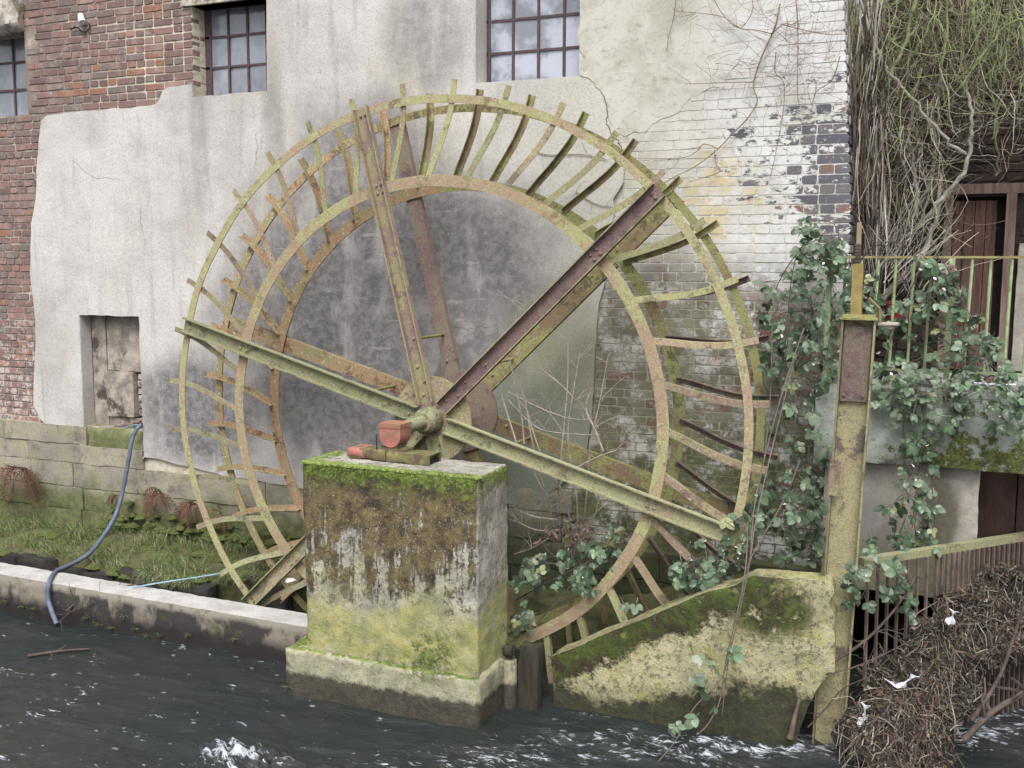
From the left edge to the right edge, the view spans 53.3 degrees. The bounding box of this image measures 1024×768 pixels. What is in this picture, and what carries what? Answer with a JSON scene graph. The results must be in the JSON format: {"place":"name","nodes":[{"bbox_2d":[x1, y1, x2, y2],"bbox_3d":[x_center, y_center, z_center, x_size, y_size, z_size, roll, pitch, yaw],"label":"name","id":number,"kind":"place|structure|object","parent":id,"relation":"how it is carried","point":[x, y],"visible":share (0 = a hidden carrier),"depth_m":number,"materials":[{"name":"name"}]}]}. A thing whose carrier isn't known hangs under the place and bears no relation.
{"place":"outdoors","nodes":[
{"label":"outdoors","id":0,"kind":"place"},
{"bbox_2d":[0,516,746,649],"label":"ground","id":1,"kind":"structure","parent":0,"point":[544,601],"depth_m":9.41,"materials":[{"name":"green plant"}]},
{"bbox_2d":[0,553,293,610],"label":"ledge wall","id":2,"kind":"structure","parent":1,"relation":"on","point":[209,590],"depth_m":9.45,"materials":[{"name":"stone"}]},
{"bbox_2d":[0,500,298,582],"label":"ledge moss","id":3,"kind":"object","parent":1,"relation":"on","point":[153,521],"visible":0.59,"depth_m":10.08,"materials":[{"name":"green plant"}]},
{"bbox_2d":[106,494,118,503],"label":"dead fern","id":4,"kind":"object","parent":3,"relation":"on","point":[112,496],"visible":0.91,"depth_m":10.53,"materials":[{"name":"brown plant"}]},
{"bbox_2d":[142,487,180,518],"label":"dead fern","id":5,"kind":"object","parent":3,"relation":"on","point":[151,500],"visible":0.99,"depth_m":10.23,"materials":[{"name":"brown plant"}]},
{"bbox_2d":[172,500,206,529],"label":"dead fern","id":6,"kind":"object","parent":3,"relation":"on","point":[185,507],"visible":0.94,"depth_m":10.09,"materials":[{"name":"brown plant"}]},
{"bbox_2d":[202,503,227,531],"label":"dead fern","id":7,"kind":"object","parent":3,"relation":"on","point":[218,510],"visible":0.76,"depth_m":9.97,"materials":[{"name":"brown plant"}]},
{"bbox_2d":[0,511,302,590],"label":"grass","id":8,"kind":"structure","parent":1,"relation":"on","point":[167,544],"depth_m":9.93,"materials":[{"name":"green plant"}]},
{"bbox_2d":[0,0,862,594],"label":"mill building","id":9,"kind":"structure","parent":1,"relation":"on","point":[140,140],"depth_m":9.07,"materials":[{"name":"paint"}]},
{"bbox_2d":[0,38,27,115],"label":"window","id":10,"kind":"structure","parent":9,"relation":"in","point":[13,85],"depth_m":10.85,"materials":[{"name":"glass"}]},
{"bbox_2d":[0,463,44,507],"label":"dead fern","id":11,"kind":"object","parent":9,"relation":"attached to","point":[21,468],"visible":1,"depth_m":10.84,"materials":[{"name":"brown plant"}]},
{"bbox_2d":[70,13,89,32],"bbox_3d":[-4.303,-3.586,10.146,0.250,0.184,0.089,5,8,35],"label":"wall lamp","id":12,"kind":"object","parent":9,"relation":"attached to","point":[81,19],"visible":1,"depth_m":10.10,"materials":[{"name":"white plastic"}]},
{"bbox_2d":[45,423,141,624],"bbox_3d":[-3.996,1.246,9.621,0.315,1.526,1.700,1,7,7],"label":"hose","id":13,"kind":"object","parent":9,"relation":"attached to","point":[89,553],"visible":1,"depth_m":9.93,"materials":[{"name":"blue rubber"}]},
{"bbox_2d":[113,420,141,426],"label":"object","id":14,"kind":"object","parent":9,"relation":"on","point":[131,423],"visible":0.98,"depth_m":10.55,"materials":[{"name":"grey stone"}]},
{"bbox_2d":[204,4,266,94],"bbox_3d":[-2.627,-3.173,9.750,0.754,0.888,0.044,3,7,22],"label":"window","id":15,"kind":"structure","parent":9,"relation":"in","point":[235,38],"depth_m":9.74,"materials":[{"name":"glass"}]},
{"bbox_2d":[487,0,579,81],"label":"window","id":16,"kind":"structure","parent":9,"relation":"in","point":[527,39],"depth_m":8.60,"materials":[{"name":"glass"}]},
{"bbox_2d":[540,0,873,208],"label":"wall creeper","id":17,"kind":"object","parent":9,"relation":"attached to","point":[774,30],"depth_m":7.59,"materials":[{"name":"brown plant"}]},
{"bbox_2d":[821,459,980,597],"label":"retaining wall","id":18,"kind":"structure","parent":9,"relation":"attached to","point":[956,490],"depth_m":7.34,"materials":[{"name":"grey concrete"}]},
{"bbox_2d":[813,368,1023,473],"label":"concrete platform","id":19,"kind":"structure","parent":18,"relation":"on","point":[972,444],"depth_m":7.13,"materials":[{"name":"grey concrete"}]},
{"bbox_2d":[750,215,849,474],"bbox_3d":[2.076,-0.293,7.418,0.695,1.882,0.612,3,7,22],"label":"bramble","id":20,"kind":"object","parent":19,"relation":"on","point":[807,251],"visible":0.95,"depth_m":7.35,"materials":[{"name":"green plant"}]},
{"bbox_2d":[822,256,1023,389],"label":"railing","id":21,"kind":"object","parent":19,"relation":"on","point":[945,371],"visible":0.49,"depth_m":7.14,"materials":[{"name":"green metal"}]},
{"bbox_2d":[838,241,1017,391],"bbox_3d":[2.898,-0.450,7.113,1.210,1.077,0.698,2,7,18],"label":"bramble","id":22,"kind":"object","parent":19,"relation":"on","point":[930,268],"visible":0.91,"depth_m":7.03,"materials":[{"name":"green plant"}]},
{"bbox_2d":[951,379,1015,385],"bbox_3d":[3.213,-0.008,6.969,0.411,0.033,0.016,3,7,22],"label":"white cable","id":23,"kind":"object","parent":22,"relation":"on","point":[991,384],"visible":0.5,"depth_m":6.94,"materials":[{"name":"plastic"}]},
{"bbox_2d":[836,367,1023,625],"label":"bramble","id":24,"kind":"object","parent":19,"relation":"hanging from","point":[960,401],"visible":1,"depth_m":6.96,"materials":[{"name":"green plant"}]},
{"bbox_2d":[974,471,1023,684],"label":"sluice gate","id":25,"kind":"structure","parent":19,"relation":"attached to","point":[1001,504],"depth_m":7.68,"materials":[{"name":"brown wood"}]},
{"bbox_2d":[843,0,1023,310],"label":"climbing vine","id":26,"kind":"object","parent":9,"relation":"attached to","point":[868,147],"visible":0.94,"depth_m":7.65,"materials":[{"name":"brown plant"}]},
{"bbox_2d":[885,292,909,320],"bbox_3d":[2.920,-0.574,7.705,0.208,0.234,0.201,3,7,22],"label":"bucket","id":27,"kind":"object","parent":26,"relation":"hanging from","point":[889,316],"visible":0.29,"depth_m":7.67,"materials":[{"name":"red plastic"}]},
{"bbox_2d":[861,0,1023,372],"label":"annex building","id":28,"kind":"structure","parent":9,"relation":"attached to","point":[1002,201],"depth_m":8.42,"materials":[{"name":"brick"}]},
{"bbox_2d":[950,200,996,369],"bbox_3d":[3.841,-0.823,8.539,0.324,1.401,0.030,3,7,22],"label":"door","id":29,"kind":"structure","parent":28,"relation":"in","point":[991,214],"depth_m":8.50,"materials":[{"name":"brown wood"}]},
{"bbox_2d":[949,197,1005,371],"bbox_3d":[3.889,-0.777,8.584,0.590,1.701,0.020,3,7,22],"label":"door back","id":30,"kind":"structure","parent":28,"relation":"in","point":[1001,201],"depth_m":8.50,"materials":[{"name":"brown wood"}]},
{"bbox_2d":[472,292,637,564],"bbox_3d":[0.212,0.397,7.813,1.309,2.209,0.902,7,9,44],"label":"dry shrub","id":31,"kind":"object","parent":1,"relation":"on","point":[584,535],"visible":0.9,"depth_m":7.86,"materials":[{"name":"brown plant"}]},
{"bbox_2d":[0,610,1023,767],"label":"water","id":32,"kind":"structure","parent":0,"point":[110,699],"depth_m":6.98,"materials":[{"name":"black liquid"}]},
{"bbox_2d":[28,644,90,657],"bbox_3d":[-3.664,2.194,8.286,0.470,0.174,0.127,-1,7,-13],"label":"floating stick","id":33,"kind":"object","parent":32,"relation":"on","point":[58,651],"visible":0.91,"depth_m":8.24,"materials":[{"name":"brown wood"}]},
{"bbox_2d":[51,585,99,626],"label":"drift twig","id":34,"kind":"object","parent":32,"relation":"on","point":[72,611],"visible":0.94,"depth_m":8.86,"materials":[{"name":"brown wood"}]},
{"bbox_2d":[0,562,306,662],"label":"coping wall","id":35,"kind":"structure","parent":32,"relation":"in","point":[266,633],"depth_m":8.63,"materials":[{"name":"concrete"}]},
{"bbox_2d":[65,561,173,611],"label":"drift twig","id":36,"kind":"object","parent":35,"relation":"on","point":[71,606],"visible":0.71,"depth_m":8.93,"materials":[{"name":"brown wood"}]},
{"bbox_2d":[286,451,514,728],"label":"concrete pier","id":37,"kind":"structure","parent":32,"relation":"in","point":[407,599],"depth_m":7.13,"materials":[{"name":"grey concrete"}]},
{"bbox_2d":[347,420,440,465],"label":"bearing block","id":38,"kind":"structure","parent":37,"relation":"on","point":[395,435],"depth_m":7.32,"materials":[{"name":"red paint"}]},
{"bbox_2d":[170,79,778,683],"bbox_3d":[-0.625,0.275,7.902,5.122,5.121,1.280,3,7,22],"label":"water wheel","id":39,"kind":"object","parent":38,"relation":"on","point":[450,411],"visible":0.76,"depth_m":7.87,"materials":[{"name":"metal"}]},
{"bbox_2d":[131,573,219,587],"bbox_3d":[-2.999,1.726,8.897,0.920,0.186,0.053,0,7,1],"label":"rope","id":40,"kind":"object","parent":39,"relation":"attached to","point":[175,580],"visible":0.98,"depth_m":8.88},
{"bbox_2d":[285,578,296,582],"bbox_3d":[-1.955,1.740,9.024,0.132,0.047,0.064,1,7,10],"label":"paper scrap","id":41,"kind":"object","parent":39,"relation":"attached to","point":[288,580],"visible":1,"depth_m":9.00,"materials":[{"name":"white paper"}]},
{"bbox_2d":[717,470,828,567],"bbox_3d":[1.850,0.962,7.163,0.701,0.781,0.903,3,7,22],"label":"bramble","id":42,"kind":"object","parent":39,"relation":"on","point":[809,517],"visible":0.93,"depth_m":7.18,"materials":[{"name":"green plant"}]},
{"bbox_2d":[300,450,491,492],"bbox_3d":[-0.776,0.639,7.298,1.430,0.167,0.544,3,7,22],"label":"pier moss","id":43,"kind":"object","parent":37,"relation":"on","point":[325,463],"visible":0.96,"depth_m":7.14,"materials":[{"name":"green plant"}]},
{"bbox_2d":[502,657,516,708],"bbox_3d":[-0.016,2.244,7.344,0.110,0.541,0.108,3,7,22],"label":"timber stake","id":44,"kind":"object","parent":32,"relation":"in","point":[509,692],"visible":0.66,"depth_m":7.29,"materials":[{"name":"beige wood"}]},
{"bbox_2d":[502,643,516,656],"bbox_3d":[-0.021,1.910,7.306,0.102,0.086,0.090,3,7,22],"label":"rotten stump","id":45,"kind":"object","parent":44,"relation":"on","point":[509,650],"visible":1,"depth_m":7.28,"materials":[{"name":"wood"}]},
{"bbox_2d":[517,640,543,710],"bbox_3d":[0.129,2.183,7.341,0.178,0.668,0.136,3,7,22],"label":"timber stake","id":46,"kind":"object","parent":32,"relation":"in","point":[530,680],"visible":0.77,"depth_m":7.27,"materials":[{"name":"wood"}]},
{"bbox_2d":[619,320,803,761],"bbox_3d":[1.492,0.972,6.887,1.515,2.749,0.768,-3,7,-27],"label":"bramble cane","id":47,"kind":"object","parent":32,"relation":"on","point":[737,656],"visible":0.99,"depth_m":6.72,"materials":[{"name":"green plant"}]},
{"bbox_2d":[787,700,799,739],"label":"driftwood branch","id":48,"kind":"object","parent":32,"relation":"in","point":[791,732],"visible":1,"depth_m":6.64,"materials":[{"name":"brown plant"}]},
{"label":"river","id":49,"kind":"structure","parent":0,"visible":0},
{"bbox_2d":[551,569,836,746],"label":"concrete block","id":50,"kind":"structure","parent":49,"relation":"in","point":[639,667],"depth_m":6.84,"materials":[{"name":"concrete"}]},
{"bbox_2d":[508,521,743,635],"bbox_3d":[0.837,1.428,7.719,1.991,1.001,1.190,3,7,22],"label":"bramble","id":51,"kind":"object","parent":50,"relation":"on","point":[678,573],"visible":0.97,"depth_m":7.52,"materials":[{"name":"green plant"}]},
{"bbox_2d":[812,222,897,743],"bbox_3d":[2.214,0.838,6.597,0.422,3.725,0.165,3,7,22],"label":"sluice post","id":52,"kind":"object","parent":49,"relation":"in","point":[851,427],"visible":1,"depth_m":6.57,"materials":[{"name":"metal"}]},
{"bbox_2d":[854,486,979,632],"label":"culvert wall","id":53,"kind":"structure","parent":49,"relation":"in","point":[859,617],"depth_m":8.89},
{"bbox_2d":[827,556,1023,767],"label":"driftwood heap","id":54,"kind":"object","parent":49,"relation":"on","point":[913,723],"visible":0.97,"depth_m":6.65,"materials":[{"name":"brown wood"}]},
{"bbox_2d":[796,676,871,727],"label":"driftwood branch","id":55,"kind":"object","parent":54,"relation":"on","point":[814,720],"visible":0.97,"depth_m":6.64,"materials":[{"name":"brown wood"}]},
{"bbox_2d":[857,702,870,726],"bbox_3d":[2.243,2.118,6.506,0.080,0.178,0.033,3,7,22],"label":"plastic scrap","id":56,"kind":"object","parent":54,"relation":"hanging from","point":[865,707],"visible":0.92,"depth_m":6.50,"materials":[{"name":"white plastic"}]},
{"bbox_2d":[826,625,942,701],"bbox_3d":[2.390,1.828,6.539,0.679,0.449,0.329,-2,7,-23],"label":"driftwood branch","id":57,"kind":"object","parent":54,"relation":"on","point":[844,670],"visible":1,"depth_m":6.59,"materials":[{"name":"brown wood"}]},
{"bbox_2d":[884,674,918,687],"bbox_3d":[2.500,1.902,6.550,0.215,0.109,0.035,3,7,22],"label":"plastic scrap","id":58,"kind":"object","parent":54,"relation":"on","point":[901,685],"visible":1,"depth_m":6.55,"materials":[{"name":"white plastic"}]},
{"bbox_2d":[945,608,957,624],"bbox_3d":[2.865,1.518,6.647,0.081,0.113,0.033,3,7,22],"label":"plastic scrap","id":59,"kind":"object","parent":54,"relation":"on","point":[950,621],"visible":1,"depth_m":6.65,"materials":[{"name":"white plastic"}]},
{"bbox_2d":[961,677,1023,741],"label":"driftwood branch","id":60,"kind":"object","parent":54,"relation":"on","point":[970,733],"visible":1,"depth_m":6.27,"materials":[{"name":"brown wood"}]},
{"bbox_2d":[970,593,1023,720],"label":"driftwood branch","id":61,"kind":"object","parent":60,"relation":"on","point":[991,690],"visible":1,"depth_m":6.28,"materials":[{"name":"brown wood"}]},
{"bbox_2d":[858,531,1023,724],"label":"trash rack","id":62,"kind":"object","parent":49,"relation":"in","point":[926,552],"visible":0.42,"depth_m":6.98,"materials":[{"name":"metal"}]},
{"bbox_2d":[836,574,935,673],"bbox_3d":[2.458,1.488,6.617,0.690,0.698,0.282,0,7,-2],"label":"driftwood branch","id":63,"kind":"object","parent":62,"relation":"on","point":[860,644],"visible":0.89,"depth_m":6.63,"materials":[{"name":"brown wood"}]}
]}

